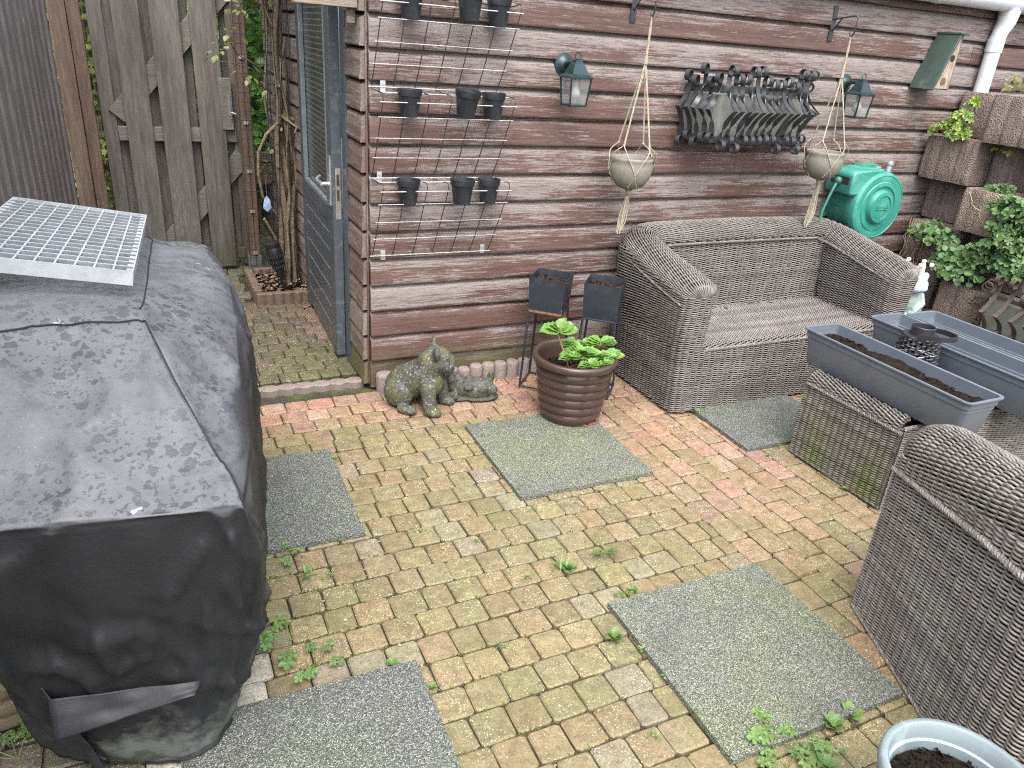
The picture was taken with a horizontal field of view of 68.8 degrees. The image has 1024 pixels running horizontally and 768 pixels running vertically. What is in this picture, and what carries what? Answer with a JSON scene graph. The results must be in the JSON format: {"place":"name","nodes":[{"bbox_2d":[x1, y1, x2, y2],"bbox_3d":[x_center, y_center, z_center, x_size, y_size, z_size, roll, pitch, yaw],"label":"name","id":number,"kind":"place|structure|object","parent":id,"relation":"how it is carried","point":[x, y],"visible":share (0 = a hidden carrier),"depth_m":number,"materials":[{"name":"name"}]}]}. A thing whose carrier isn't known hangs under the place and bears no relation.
{"place":"outdoors","nodes":[
{"label":"outdoors","id":0,"kind":"place"},
{"bbox_2d":[0,138,919,767],"bbox_3d":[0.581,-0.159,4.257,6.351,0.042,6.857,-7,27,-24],"label":"paving","id":1,"kind":"structure","parent":0,"point":[758,496],"depth_m":2.53,"materials":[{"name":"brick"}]},
{"bbox_2d":[0,712,20,730],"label":"scalloped stone","id":2,"kind":"object","parent":1,"relation":"on","point":[9,722],"visible":0.12,"depth_m":1.76,"materials":[{"name":"stone"}]},
{"bbox_2d":[0,698,16,717],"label":"scalloped stone","id":3,"kind":"object","parent":2,"relation":"on","point":[7,707],"visible":0.19,"depth_m":1.73,"materials":[{"name":"brown concrete"}]},
{"bbox_2d":[0,729,31,759],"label":"weed","id":4,"kind":"object","parent":1,"relation":"on","point":[14,737],"visible":0.73,"depth_m":1.75,"materials":[{"name":"green plant"}]},
{"bbox_2d":[0,0,78,206],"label":"ribbed fence","id":5,"kind":"object","parent":1,"relation":"on","point":[35,160],"visible":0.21,"depth_m":3.58,"materials":[{"name":"grey"}]},
{"bbox_2d":[45,0,109,209],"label":"timber post","id":6,"kind":"object","parent":1,"relation":"on","point":[67,35],"visible":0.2,"depth_m":4.40,"materials":[{"name":"wood"}]},
{"bbox_2d":[44,0,115,209],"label":"ivy hedge","id":7,"kind":"object","parent":1,"relation":"on","point":[98,115],"visible":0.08,"depth_m":4.67,"materials":[{"name":"green plant"}]},
{"bbox_2d":[78,0,110,205],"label":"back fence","id":8,"kind":"object","parent":1,"relation":"on","point":[86,24],"depth_m":4.79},
{"bbox_2d":[0,236,271,767],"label":"covered barbecue","id":9,"kind":"object","parent":1,"relation":"on","point":[135,591],"visible":0.94,"depth_m":1.47,"materials":[{"name":"black fabric"}]},
{"bbox_2d":[0,197,146,285],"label":"steel grating","id":10,"kind":"object","parent":9,"relation":"on","point":[41,238],"visible":1,"depth_m":1.82,"materials":[{"name":"metal"}]},
{"bbox_2d":[186,0,270,232],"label":"leafy bush","id":11,"kind":"object","parent":1,"relation":"on","point":[258,128],"visible":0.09,"depth_m":5.62,"materials":[{"name":"green plant"}]},
{"bbox_2d":[194,0,271,220],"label":"back fence","id":12,"kind":"object","parent":1,"relation":"on","point":[254,106],"depth_m":6.18,"materials":[{"name":"wood"}]},
{"bbox_2d":[229,0,261,271],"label":"timber post","id":13,"kind":"object","parent":1,"relation":"on","point":[249,199],"visible":0.9,"depth_m":4.76,"materials":[{"name":"wood"}]},
{"bbox_2d":[84,0,247,266],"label":"wooden gate","id":14,"kind":"structure","parent":13,"relation":"attached to","point":[155,134],"depth_m":4.66,"materials":[{"name":"wood"}]},
{"bbox_2d":[231,0,279,266],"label":"wire mesh","id":15,"kind":"object","parent":13,"relation":"attached to","point":[261,165],"visible":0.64,"depth_m":4.73,"materials":[{"name":"metal"}]},
{"bbox_2d":[244,269,262,303],"bbox_3d":[-1.651,-0.627,4.777,0.055,0.085,0.485,-7,27,-24],"label":"scalloped edging","id":16,"kind":"object","parent":1,"relation":"on","point":[252,284],"visible":0.94,"depth_m":4.73,"materials":[{"name":"brown concrete"}]},
{"bbox_2d":[253,266,292,274],"bbox_3d":[-1.599,-0.746,5.043,0.270,0.085,0.055,-7,27,-24],"label":"scalloped edging","id":17,"kind":"object","parent":1,"relation":"on","point":[260,270],"visible":0.36,"depth_m":4.99,"materials":[{"name":"brown concrete"}]},
{"bbox_2d":[256,614,298,669],"bbox_3d":[-0.666,0.721,2.075,0.134,0.038,0.224,-7,27,-24],"label":"weed","id":18,"kind":"object","parent":1,"relation":"on","point":[285,663],"visible":0.85,"depth_m":2.07,"materials":[{"name":"green plant"}]},
{"bbox_2d":[255,274,303,291],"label":"bed soil","id":19,"kind":"structure","parent":1,"relation":"on","point":[295,286],"depth_m":4.83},
{"bbox_2d":[204,0,298,286],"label":"climbing vine","id":20,"kind":"object","parent":19,"relation":"on","point":[286,238],"visible":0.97,"depth_m":4.47,"materials":[{"name":"brown plant"}]},
{"bbox_2d":[264,240,286,290],"bbox_3d":[-1.446,-0.700,4.578,0.107,0.355,0.110,15,27,22],"label":"solar torch","id":21,"kind":"object","parent":19,"relation":"on","point":[274,254],"visible":1,"depth_m":4.51,"materials":[{"name":"black plastic"}]},
{"bbox_2d":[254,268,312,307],"bbox_3d":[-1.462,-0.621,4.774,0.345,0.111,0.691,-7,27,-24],"label":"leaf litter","id":22,"kind":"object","parent":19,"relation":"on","point":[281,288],"visible":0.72,"depth_m":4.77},
{"bbox_2d":[256,289,308,307],"bbox_3d":[-1.401,-0.527,4.603,0.325,0.085,0.055,-7,27,-24],"label":"scalloped edging","id":23,"kind":"object","parent":1,"relation":"on","point":[296,297],"visible":0.91,"depth_m":4.58,"materials":[{"name":"brown concrete"}]},
{"bbox_2d":[266,541,300,564],"bbox_3d":[-0.759,0.554,2.437,0.123,0.025,0.126,6,25,2],"label":"weed","id":24,"kind":"object","parent":1,"relation":"on","point":[293,551],"visible":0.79,"depth_m":2.45,"materials":[{"name":"green plant"}]},
{"bbox_2d":[258,377,363,397],"bbox_3d":[-1.325,0.059,3.445,1.286,0.042,0.072,-7,27,-23],"label":"scalloped edging","id":25,"kind":"object","parent":1,"relation":"on","point":[272,391],"visible":0.4,"depth_m":3.58,"materials":[{"name":"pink concrete"}]},
{"bbox_2d":[265,448,364,555],"bbox_3d":[-0.899,0.427,2.696,0.600,0.019,0.600,-7,27,-23],"label":"rubber mat","id":26,"kind":"object","parent":1,"relation":"on","point":[309,503],"visible":0.52,"depth_m":2.69,"materials":[{"name":"rubber"}]},
{"bbox_2d":[293,641,344,682],"bbox_3d":[-0.536,0.753,2.044,0.140,0.026,0.151,-7,27,-24],"label":"weed","id":27,"kind":"object","parent":1,"relation":"on","point":[297,678],"visible":1,"depth_m":2.03,"materials":[{"name":"green plant"}]},
{"bbox_2d":[181,659,460,767],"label":"rubber mat","id":28,"kind":"object","parent":1,"relation":"on","point":[388,717],"visible":0.9,"depth_m":1.84,"materials":[{"name":"rubber"}]},
{"bbox_2d":[376,370,390,394],"bbox_3d":[-0.615,-0.002,3.612,0.082,0.114,0.082,21,31,35],"label":"edging stone","id":29,"kind":"object","parent":1,"relation":"on","point":[381,376],"visible":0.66,"depth_m":3.58,"materials":[{"name":"pink concrete"}]},
{"bbox_2d":[384,335,455,417],"bbox_3d":[-0.432,-0.051,3.450,0.334,0.338,0.270,13,26,17],"label":"dog statue","id":30,"kind":"object","parent":1,"relation":"on","point":[426,371],"visible":1,"depth_m":3.39,"materials":[{"name":"stone"}]},
{"bbox_2d":[446,370,497,401],"bbox_3d":[-0.192,0.005,3.590,0.265,0.145,0.138,-2,25,-13],"label":"lying statue","id":31,"kind":"object","parent":1,"relation":"on","point":[462,387],"visible":0.91,"depth_m":3.55,"materials":[{"name":"stone"}]},
{"bbox_2d":[469,362,481,376],"bbox_3d":[-0.185,-0.052,3.802,0.065,0.107,0.066,16,28,27],"label":"edging stone","id":32,"kind":"object","parent":1,"relation":"on","point":[475,368],"visible":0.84,"depth_m":3.77,"materials":[{"name":"pink concrete"}]},
{"bbox_2d":[482,361,494,377],"bbox_3d":[-0.125,-0.061,3.832,0.067,0.106,0.067,6,26,2],"label":"edging stone","id":33,"kind":"object","parent":1,"relation":"on","point":[487,366],"visible":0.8,"depth_m":3.80,"materials":[{"name":"pink concrete"}]},
{"bbox_2d":[494,360,506,379],"bbox_3d":[-0.063,-0.067,3.857,0.067,0.106,0.067,-7,27,-22],"label":"edging stone","id":34,"kind":"object","parent":1,"relation":"on","point":[500,370],"visible":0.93,"depth_m":3.83,"materials":[{"name":"pink concrete"}]},
{"bbox_2d":[506,358,517,377],"bbox_3d":[-0.002,-0.077,3.886,0.065,0.108,0.065,24,31,34],"label":"edging stone","id":35,"kind":"object","parent":1,"relation":"on","point":[512,368],"visible":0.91,"depth_m":3.86,"materials":[{"name":"pink concrete"}]},
{"bbox_2d":[517,357,528,375],"bbox_3d":[0.056,-0.086,3.916,0.064,0.107,0.064,10,25,10],"label":"edging stone","id":36,"kind":"object","parent":1,"relation":"on","point":[525,366],"visible":0.66,"depth_m":3.89,"materials":[{"name":"pink concrete"}]},
{"bbox_2d":[518,268,573,388],"bbox_3d":[0.172,-0.265,3.707,0.196,0.571,0.196,11,25,14],"label":"square planter","id":37,"kind":"object","parent":1,"relation":"on","point":[549,292],"visible":0.97,"depth_m":3.58,"materials":[{"name":"black metal"}]},
{"bbox_2d":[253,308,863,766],"bbox_3d":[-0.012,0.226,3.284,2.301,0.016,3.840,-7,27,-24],"label":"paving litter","id":38,"kind":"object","parent":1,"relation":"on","point":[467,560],"visible":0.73,"depth_m":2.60,"materials":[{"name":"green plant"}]},
{"bbox_2d":[465,414,652,500],"bbox_3d":[0.185,0.279,3.201,0.600,0.019,0.600,-7,27,-23],"label":"rubber mat","id":39,"kind":"object","parent":1,"relation":"on","point":[534,456],"visible":0.88,"depth_m":3.14,"materials":[{"name":"rubber"}]},
{"bbox_2d":[532,338,618,426],"bbox_3d":[0.277,0.000,3.437,0.391,0.308,0.391,-7,27,-24],"label":"ribbed pot","id":40,"kind":"object","parent":39,"relation":"on","point":[572,397],"visible":0.86,"depth_m":3.32,"materials":[{"name":"brown ceramic"}]},
{"bbox_2d":[539,317,624,368],"bbox_3d":[0.311,-0.157,3.299,0.428,0.274,0.207,-7,27,-24],"label":"hydrangea","id":41,"kind":"object","parent":40,"relation":"on","point":[574,349],"visible":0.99,"depth_m":3.30,"materials":[{"name":"green plant"}]},
{"bbox_2d":[261,439,905,767],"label":"joint moss","id":42,"kind":"object","parent":1,"relation":"on","point":[328,609],"visible":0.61,"depth_m":2.20,"materials":[{"name":"plant"}]},
{"bbox_2d":[578,273,626,399],"bbox_3d":[0.428,-0.233,3.682,0.196,0.571,0.196,11,25,13],"label":"square planter","id":43,"kind":"object","parent":1,"relation":"on","point":[603,298],"visible":0.97,"depth_m":3.55,"materials":[{"name":"black metal"}]},
{"bbox_2d":[592,539,622,557],"bbox_3d":[0.325,0.567,2.562,0.105,0.050,0.120,14,26,19],"label":"weed","id":44,"kind":"object","parent":1,"relation":"on","point":[608,550],"visible":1,"depth_m":2.57,"materials":[{"name":"green plant"}]},
{"bbox_2d":[606,625,623,642],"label":"weed","id":45,"kind":"object","parent":1,"relation":"on","point":[614,633],"visible":1,"depth_m":2.21,"materials":[{"name":"green plant"}]},
{"bbox_2d":[260,0,1023,387],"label":"garden shed","id":46,"kind":"structure","parent":1,"relation":"on","point":[466,304],"depth_m":3.65,"materials":[{"name":"brown paint"}]},
{"bbox_2d":[294,3,345,354],"bbox_3d":[-1.032,-1.218,3.872,0.106,1.940,0.940,-7,27,-23],"label":"door","id":47,"kind":"structure","parent":46,"relation":"in","point":[316,26],"depth_m":3.82,"materials":[{"name":"grey wood"}]},
{"bbox_2d":[368,0,523,259],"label":"wire pot rack","id":48,"kind":"object","parent":46,"relation":"attached to","point":[379,178],"visible":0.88,"depth_m":3.19,"materials":[{"name":"metal"}]},
{"bbox_2d":[396,177,420,205],"bbox_3d":[-0.450,-0.835,3.246,0.106,0.106,0.106,-7,27,-24],"label":"pot","id":49,"kind":"object","parent":48,"relation":"attached to","point":[410,186],"visible":1,"depth_m":3.22,"materials":[{"name":"black plastic"}]},
{"bbox_2d":[397,88,422,116],"bbox_3d":[-0.424,-1.165,3.094,0.106,0.106,0.106,-7,27,-24],"label":"pot","id":50,"kind":"object","parent":48,"relation":"attached to","point":[412,96],"visible":0.99,"depth_m":3.06,"materials":[{"name":"black plastic"}]},
{"bbox_2d":[400,0,421,19],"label":"pot","id":51,"kind":"object","parent":48,"relation":"attached to","point":[413,10],"visible":0.94,"depth_m":2.92,"materials":[{"name":"black plastic"}]},
{"bbox_2d":[450,177,474,204],"bbox_3d":[-0.219,-0.846,3.280,0.112,0.106,0.112,-7,27,-24],"label":"pot","id":52,"kind":"object","parent":48,"relation":"attached to","point":[462,188],"visible":1,"depth_m":3.25,"materials":[{"name":"black plastic"}]},
{"bbox_2d":[455,87,481,117],"bbox_3d":[-0.188,-1.173,3.125,0.112,0.106,0.112,-5,32,-26],"label":"pot","id":53,"kind":"object","parent":48,"relation":"attached to","point":[467,100],"visible":1,"depth_m":3.10,"materials":[{"name":"black plastic"}]},
{"bbox_2d":[458,0,481,21],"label":"pot","id":54,"kind":"object","parent":48,"relation":"attached to","point":[469,10],"visible":1,"depth_m":2.95,"materials":[{"name":"black plastic"}]},
{"bbox_2d":[478,177,500,203],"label":"pot","id":55,"kind":"object","parent":48,"relation":"attached to","point":[490,185],"visible":1,"depth_m":3.37,"materials":[{"name":"black plastic"}]},
{"bbox_2d":[482,91,505,119],"bbox_3d":[-0.081,-1.209,3.249,0.106,0.106,0.106,-7,27,-24],"label":"pot","id":56,"kind":"object","parent":48,"relation":"attached to","point":[495,100],"visible":1,"depth_m":3.22,"materials":[{"name":"black plastic"}]},
{"bbox_2d":[487,0,511,26],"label":"pot","id":57,"kind":"object","parent":48,"relation":"attached to","point":[499,18],"visible":0.98,"depth_m":3.07,"materials":[{"name":"black plastic"}]},
{"bbox_2d":[554,52,593,107],"bbox_3d":[0.268,-1.358,3.327,0.114,0.223,0.182,-7,27,-24],"label":"wall lantern","id":58,"kind":"object","parent":46,"relation":"attached to","point":[566,65],"depth_m":3.30,"materials":[{"name":"green metal"}]},
{"bbox_2d":[629,0,656,22],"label":"wall bracket","id":59,"kind":"object","parent":46,"relation":"attached to","point":[633,13],"depth_m":3.40,"materials":[{"name":"black metal"}]},
{"bbox_2d":[608,17,655,233],"bbox_3d":[0.569,-1.165,3.440,0.210,0.960,0.210,2,25,-6],"label":"rope hanger","id":60,"kind":"object","parent":59,"relation":"hanging from","point":[628,191],"visible":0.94,"depth_m":3.41,"materials":[{"name":"fabric"}]},
{"bbox_2d":[609,154,655,188],"bbox_3d":[0.564,-1.003,3.518,0.219,0.154,0.202,-7,27,-24],"label":"hanging pot","id":61,"kind":"object","parent":60,"relation":"hanging from","point":[621,173],"visible":0.96,"depth_m":3.45,"materials":[{"name":"grey ceramic"}]},
{"bbox_2d":[674,62,819,153],"bbox_3d":[1.222,-1.371,3.739,0.866,0.407,0.277,-7,27,-24],"label":"iron basket","id":62,"kind":"object","parent":46,"relation":"attached to","point":[733,118],"visible":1,"depth_m":3.66,"materials":[{"name":"metal"}]},
{"bbox_2d":[827,5,858,41],"bbox_3d":[1.685,-1.831,3.797,0.028,0.170,0.233,1,25,-7],"label":"wall bracket","id":63,"kind":"object","parent":46,"relation":"attached to","point":[833,26],"depth_m":3.87,"materials":[{"name":"black metal"}]},
{"bbox_2d":[803,35,851,227],"bbox_3d":[1.671,-1.304,3.942,0.210,0.969,0.210,2,25,-6],"label":"rope hanger","id":64,"kind":"object","parent":63,"relation":"hanging from","point":[812,204],"visible":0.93,"depth_m":3.94,"materials":[{"name":"fabric"}]},
{"bbox_2d":[803,148,844,179],"bbox_3d":[1.661,-1.174,4.001,0.202,0.140,0.202,-7,27,-24],"label":"hanging pot","id":65,"kind":"object","parent":64,"relation":"hanging from","point":[817,163],"visible":0.92,"depth_m":3.93,"materials":[{"name":"grey ceramic"}]},
{"bbox_2d":[837,74,875,118],"bbox_3d":[1.853,-1.562,4.047,0.114,0.223,0.182,-7,27,-24],"label":"wall lantern","id":66,"kind":"object","parent":46,"relation":"attached to","point":[860,88],"depth_m":4.02,"materials":[{"name":"green metal"}]},
{"bbox_2d":[819,161,902,238],"bbox_3d":[1.987,-1.031,4.334,0.537,0.506,0.255,-7,27,-24],"label":"hose reel","id":67,"kind":"object","parent":46,"relation":"attached to","point":[864,198],"visible":0.9,"depth_m":4.24,"materials":[{"name":"teal plastic"}]},
{"bbox_2d":[909,32,969,90],"bbox_3d":[2.404,-1.817,4.209,0.177,0.302,0.156,-7,27,-24],"label":"bird box","id":68,"kind":"object","parent":46,"relation":"attached to","point":[936,68],"visible":1,"depth_m":4.20,"materials":[{"name":"green wood"}]},
{"bbox_2d":[691,394,800,451],"bbox_3d":[1.193,0.139,3.678,0.600,0.020,0.600,-7,27,-23],"label":"rubber mat","id":69,"kind":"object","parent":1,"relation":"on","point":[757,424],"visible":0.52,"depth_m":3.57,"materials":[{"name":"rubber"}]},
{"bbox_2d":[607,563,903,764],"bbox_3d":[0.694,0.778,2.208,0.600,0.019,0.600,-7,27,-23],"label":"rubber mat","id":70,"kind":"object","parent":1,"relation":"on","point":[725,652],"visible":0.99,"depth_m":2.16,"materials":[{"name":"rubber"}]},
{"bbox_2d":[746,706,835,767],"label":"weed","id":71,"kind":"object","parent":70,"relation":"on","point":[756,733],"visible":1,"depth_m":1.90,"materials":[{"name":"green plant"}]},
{"bbox_2d":[609,216,919,412],"bbox_3d":[1.308,-0.428,3.990,1.555,0.804,0.724,-7,27,-24],"label":"wicker loveseat","id":72,"kind":"object","parent":1,"relation":"on","point":[685,344],"visible":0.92,"depth_m":3.86,"materials":[{"name":"wicker"}]},
{"bbox_2d":[756,745,805,767],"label":"weed","id":73,"kind":"object","parent":1,"relation":"on","point":[770,758],"visible":1,"depth_m":1.86,"materials":[{"name":"green plant"}]},
{"bbox_2d":[777,713,836,758],"bbox_3d":[0.776,0.897,1.952,0.182,0.028,0.116,-19,34,-41],"label":"weed","id":74,"kind":"object","parent":1,"relation":"on","point":[782,729],"visible":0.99,"depth_m":1.92,"materials":[{"name":"green plant"}]},
{"bbox_2d":[811,751,840,767],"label":"weed","id":75,"kind":"object","parent":1,"relation":"on","point":[824,760],"visible":1,"depth_m":1.86,"materials":[{"name":"green plant"}]},
{"bbox_2d":[824,710,844,732],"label":"weed","id":76,"kind":"object","parent":1,"relation":"on","point":[835,718],"visible":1,"depth_m":1.97,"materials":[{"name":"green plant"}]},
{"bbox_2d":[841,699,864,722],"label":"weed","id":77,"kind":"object","parent":1,"relation":"on","point":[856,715],"visible":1,"depth_m":2.00,"materials":[{"name":"green plant"}]},
{"bbox_2d":[789,369,1023,508],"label":"wicker table","id":78,"kind":"object","parent":1,"relation":"on","point":[853,440],"visible":0.41,"depth_m":3.06,"materials":[{"name":"wicker"}]},
{"bbox_2d":[805,323,1003,432],"bbox_3d":[1.506,-0.030,2.978,0.204,0.158,0.790,-7,27,-24],"label":"planter box","id":79,"kind":"object","parent":78,"relation":"on","point":[922,391],"visible":0.98,"depth_m":2.91,"materials":[{"name":"grey plastic"}]},
{"bbox_2d":[894,322,958,366],"bbox_3d":[1.692,-0.128,3.126,0.206,0.241,0.217,4,25,-2],"label":"wicker lantern","id":80,"kind":"object","parent":78,"relation":"on","point":[924,339],"visible":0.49,"depth_m":3.06,"materials":[{"name":"wicker"}]},
{"bbox_2d":[871,313,1023,419],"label":"planter box","id":81,"kind":"object","parent":78,"relation":"on","point":[996,371],"visible":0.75,"depth_m":3.08,"materials":[{"name":"grey plastic"}]},
{"bbox_2d":[907,310,1023,360],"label":"planter box","id":82,"kind":"object","parent":78,"relation":"on","point":[995,341],"visible":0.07,"depth_m":3.39,"materials":[{"name":"grey plastic"}]},
{"bbox_2d":[904,257,933,314],"bbox_3d":[2.226,-0.389,4.259,0.181,0.640,0.184,11,25,14],"label":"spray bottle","id":83,"kind":"object","parent":1,"relation":"on","point":[916,302],"visible":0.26,"depth_m":4.17,"materials":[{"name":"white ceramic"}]},
{"bbox_2d":[850,424,1023,766],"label":"wicker armchair","id":84,"kind":"object","parent":1,"relation":"on","point":[937,603],"visible":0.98,"depth_m":1.93,"materials":[{"name":"wicker"}]},
{"bbox_2d":[876,718,1023,767],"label":"round pot","id":85,"kind":"object","parent":1,"relation":"on","point":[922,743],"visible":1,"depth_m":1.63,"materials":[{"name":"white plastic"}]},
{"bbox_2d":[903,257,943,307],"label":"planter block","id":86,"kind":"structure","parent":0,"point":[934,282],"depth_m":4.60,"materials":[{"name":"brown concrete"}]},
{"bbox_2d":[902,218,971,268],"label":"planter block","id":87,"kind":"structure","parent":86,"relation":"on","point":[925,251],"depth_m":4.63,"materials":[{"name":"brown concrete"}]},
{"bbox_2d":[906,221,984,286],"bbox_3d":[2.541,-0.767,4.351,0.268,0.267,0.604,-1,25,-12],"label":"creeping plant","id":88,"kind":"object","parent":87,"relation":"in","point":[945,239],"visible":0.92,"depth_m":4.30,"materials":[{"name":"green plant"}]},
{"bbox_2d":[920,179,983,223],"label":"planter block","id":89,"kind":"structure","parent":87,"relation":"on","point":[942,200],"depth_m":4.61,"materials":[{"name":"brown concrete"}]},
{"bbox_2d":[918,135,998,185],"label":"planter block","id":90,"kind":"structure","parent":89,"relation":"on","point":[967,162],"depth_m":4.36,"materials":[{"name":"brown concrete"}]},
{"bbox_2d":[927,95,984,141],"bbox_3d":[2.563,-1.543,4.322,0.254,0.254,0.183,22,30,34],"label":"fern plant","id":91,"kind":"object","parent":90,"relation":"on","point":[953,126],"visible":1,"depth_m":4.29,"materials":[{"name":"green plant"}]},
{"bbox_2d":[958,91,1023,138],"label":"planter block","id":92,"kind":"structure","parent":90,"relation":"on","point":[980,119],"depth_m":4.39,"materials":[{"name":"brown concrete"}]},
{"bbox_3d":[2.755,-0.133,4.240,0.362,0.246,0.330,-8,27,-25],"label":"planter block","id":93,"kind":"object","parent":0,"visible":0},
{"bbox_2d":[932,277,1009,324],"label":"planter block","id":94,"kind":"structure","parent":93,"relation":"on","point":[951,299],"depth_m":4.28,"materials":[{"name":"brown concrete"}]},
{"bbox_2d":[968,234,996,281],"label":"planter block","id":95,"kind":"structure","parent":94,"relation":"on","point":[977,238],"depth_m":4.38,"materials":[{"name":"brown concrete"}]},
{"bbox_2d":[954,187,1023,236],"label":"planter block","id":96,"kind":"structure","parent":95,"relation":"on","point":[968,218],"depth_m":4.21,"materials":[{"name":"beige concrete"}]},
{"bbox_2d":[899,192,982,263],"bbox_3d":[2.542,-0.870,4.445,0.092,0.581,0.536,-6,27,-21],"label":"dry stem tangle","id":97,"kind":"object","parent":96,"relation":"hanging from","point":[905,243],"visible":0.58,"depth_m":4.62,"materials":[{"name":"plant"}]},
{"bbox_2d":[983,183,1016,193],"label":"herb tuft","id":98,"kind":"object","parent":96,"relation":"on","point":[1001,188],"visible":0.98,"depth_m":4.11,"materials":[{"name":"green plant"}]},
{"bbox_2d":[985,145,1023,193],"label":"planter block","id":99,"kind":"structure","parent":96,"relation":"on","point":[1004,168],"depth_m":4.23,"materials":[{"name":"brown concrete"}]},
{"bbox_2d":[982,95,1023,147],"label":"planter block","id":100,"kind":"structure","parent":99,"relation":"on","point":[1005,124],"depth_m":4.06,"materials":[{"name":"brown concrete"}]},
{"bbox_2d":[1001,75,1023,93],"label":"flowering herb","id":101,"kind":"object","parent":100,"relation":"on","point":[1014,80],"visible":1,"depth_m":4.05,"materials":[{"name":"yellow plant"}]},
{"bbox_2d":[966,275,1023,342],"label":"iron basket","id":102,"kind":"object","parent":94,"relation":"attached to","point":[1003,315],"visible":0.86,"depth_m":3.87,"materials":[{"name":"metal"}]},
{"bbox_3d":[2.857,0.032,3.900,0.362,0.246,0.410,-7,27,-23],"label":"planter block","id":103,"kind":"object","parent":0,"visible":0},
{"bbox_3d":[2.970,-0.305,4.052,0.363,0.242,0.430,-7,27,-24],"label":"planter block","id":104,"kind":"object","parent":103,"relation":"on","visible":0},
{"bbox_2d":[1001,252,1023,297],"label":"planter block","id":105,"kind":"structure","parent":104,"relation":"on","point":[1020,288],"depth_m":4.07,"materials":[{"name":"brown concrete"}]},
{"bbox_2d":[956,193,1023,282],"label":"geranium","id":106,"kind":"object","parent":105,"relation":"in","point":[999,250],"visible":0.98,"depth_m":3.98,"materials":[{"name":"green plant"}]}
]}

